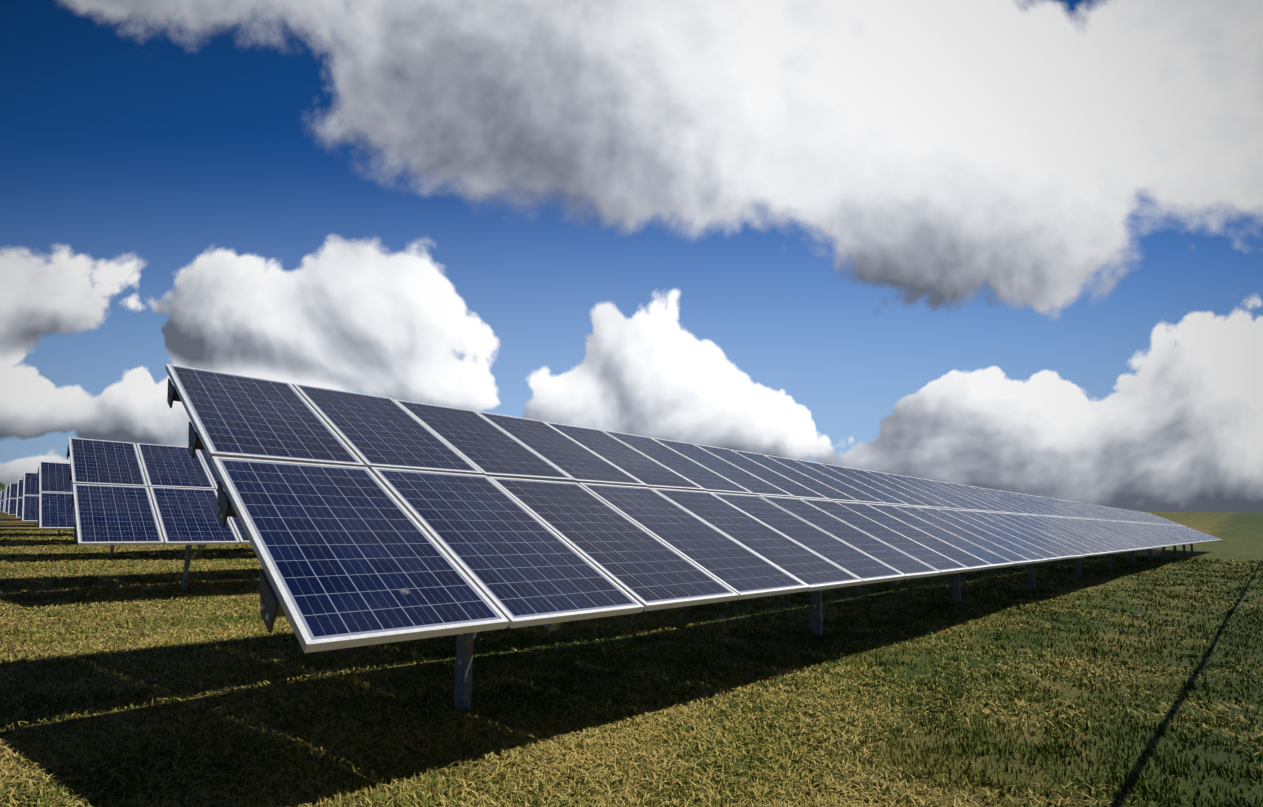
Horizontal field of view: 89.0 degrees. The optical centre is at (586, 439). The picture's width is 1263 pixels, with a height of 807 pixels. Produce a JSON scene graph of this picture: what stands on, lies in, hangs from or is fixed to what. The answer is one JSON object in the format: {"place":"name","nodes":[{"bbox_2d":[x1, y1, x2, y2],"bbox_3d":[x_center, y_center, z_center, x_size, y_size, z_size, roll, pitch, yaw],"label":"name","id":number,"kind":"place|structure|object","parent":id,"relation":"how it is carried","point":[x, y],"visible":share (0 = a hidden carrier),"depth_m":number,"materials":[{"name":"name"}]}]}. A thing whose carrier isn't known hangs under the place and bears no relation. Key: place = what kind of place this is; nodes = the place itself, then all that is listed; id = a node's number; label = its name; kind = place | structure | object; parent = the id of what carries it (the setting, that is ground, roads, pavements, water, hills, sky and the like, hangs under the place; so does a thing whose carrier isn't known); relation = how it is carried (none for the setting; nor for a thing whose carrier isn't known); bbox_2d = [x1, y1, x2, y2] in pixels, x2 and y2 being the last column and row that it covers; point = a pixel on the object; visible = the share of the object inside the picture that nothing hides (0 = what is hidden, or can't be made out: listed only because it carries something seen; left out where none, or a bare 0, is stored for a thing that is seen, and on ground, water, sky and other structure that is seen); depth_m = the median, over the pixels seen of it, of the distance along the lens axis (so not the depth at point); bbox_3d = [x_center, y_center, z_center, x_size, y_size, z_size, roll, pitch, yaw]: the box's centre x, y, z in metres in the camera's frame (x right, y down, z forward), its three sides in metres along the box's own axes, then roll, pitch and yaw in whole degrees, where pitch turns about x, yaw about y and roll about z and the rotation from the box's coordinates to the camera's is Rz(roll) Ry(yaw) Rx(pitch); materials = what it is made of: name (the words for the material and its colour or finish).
{"place":"outdoors","nodes":[
{"label":"outdoors","id":0,"kind":"place"},
{"bbox_2d":[0,512,1262,806],"bbox_3d":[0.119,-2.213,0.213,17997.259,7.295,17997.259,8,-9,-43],"label":"field ground","id":1,"kind":"structure","parent":0,"point":[1240,534],"depth_m":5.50,"materials":[{"name":"green plant"}]},
{"bbox_2d":[0,491,3,511],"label":"solar table row","id":2,"kind":"object","parent":1,"relation":"on","point":[1,501],"visible":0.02,"depth_m":53.20,"materials":[{"name":"blue glass"}]},
{"bbox_2d":[0,482,9,491],"bbox_3d":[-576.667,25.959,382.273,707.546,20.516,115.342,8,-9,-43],"label":"treeline","id":3,"kind":"object","parent":1,"relation":"on","point":[2,487],"depth_m":483.12,"materials":[{"name":"green plant"}]},
{"bbox_2d":[3,489,29,523],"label":"solar table row","id":4,"kind":"object","parent":1,"relation":"on","point":[4,502],"visible":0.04,"depth_m":47.00,"materials":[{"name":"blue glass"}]},
{"bbox_2d":[4,486,38,526],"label":"solar table row","id":5,"kind":"object","parent":1,"relation":"on","point":[7,490],"depth_m":41.09,"materials":[{"name":"blue glass"}]},
{"bbox_2d":[7,483,44,529],"bbox_3d":[-9.165,6.845,55.170,60.741,3.178,3.581,8,-9,-43],"label":"solar table row","id":6,"kind":"object","parent":1,"relation":"on","point":[12,503],"visible":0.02,"depth_m":34.72,"materials":[{"name":"blue glass"}]},
{"bbox_2d":[15,479,59,535],"bbox_3d":[-3.267,6.256,49.013,60.741,3.178,3.580,8,-9,-43],"label":"solar table row","id":7,"kind":"object","parent":1,"relation":"on","point":[19,497],"depth_m":28.63,"materials":[{"name":"blue glass"}]},
{"bbox_2d":[21,472,77,542],"bbox_3d":[2.439,5.616,42.836,60.741,3.178,3.580,8,-9,-43],"label":"solar table row","id":8,"kind":"object","parent":1,"relation":"on","point":[29,504],"depth_m":22.40,"materials":[{"name":"blue glass"}]},
{"bbox_2d":[37,461,160,557],"bbox_3d":[8.252,5.006,36.698,60.741,3.179,3.580,8,-9,-43],"label":"solar table row","id":9,"kind":"object","parent":1,"relation":"on","point":[55,488],"visible":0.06,"depth_m":16.31,"materials":[{"name":"blue glass"}]},
{"bbox_2d":[66,438,250,593],"bbox_3d":[14.036,4.371,30.543,60.741,3.178,3.580,8,-9,-43],"label":"solar table row","id":10,"kind":"object","parent":1,"relation":"on","point":[112,503],"visible":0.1,"depth_m":10.47,"materials":[{"name":"blue glass"}]},
{"bbox_2d":[165,364,1221,711],"bbox_3d":[19.831,3.780,24.379,60.741,3.178,3.580,8,-9,-43],"label":"solar table row","id":11,"kind":"object","parent":1,"relation":"on","point":[367,520],"visible":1,"depth_m":5.10,"materials":[{"name":"blue glass"}]},
{"bbox_2d":[0,0,1262,512],"label":"sky","id":12,"kind":"structure","parent":0,"point":[1015,246],"materials":[{"name":"blue"}]}
]}

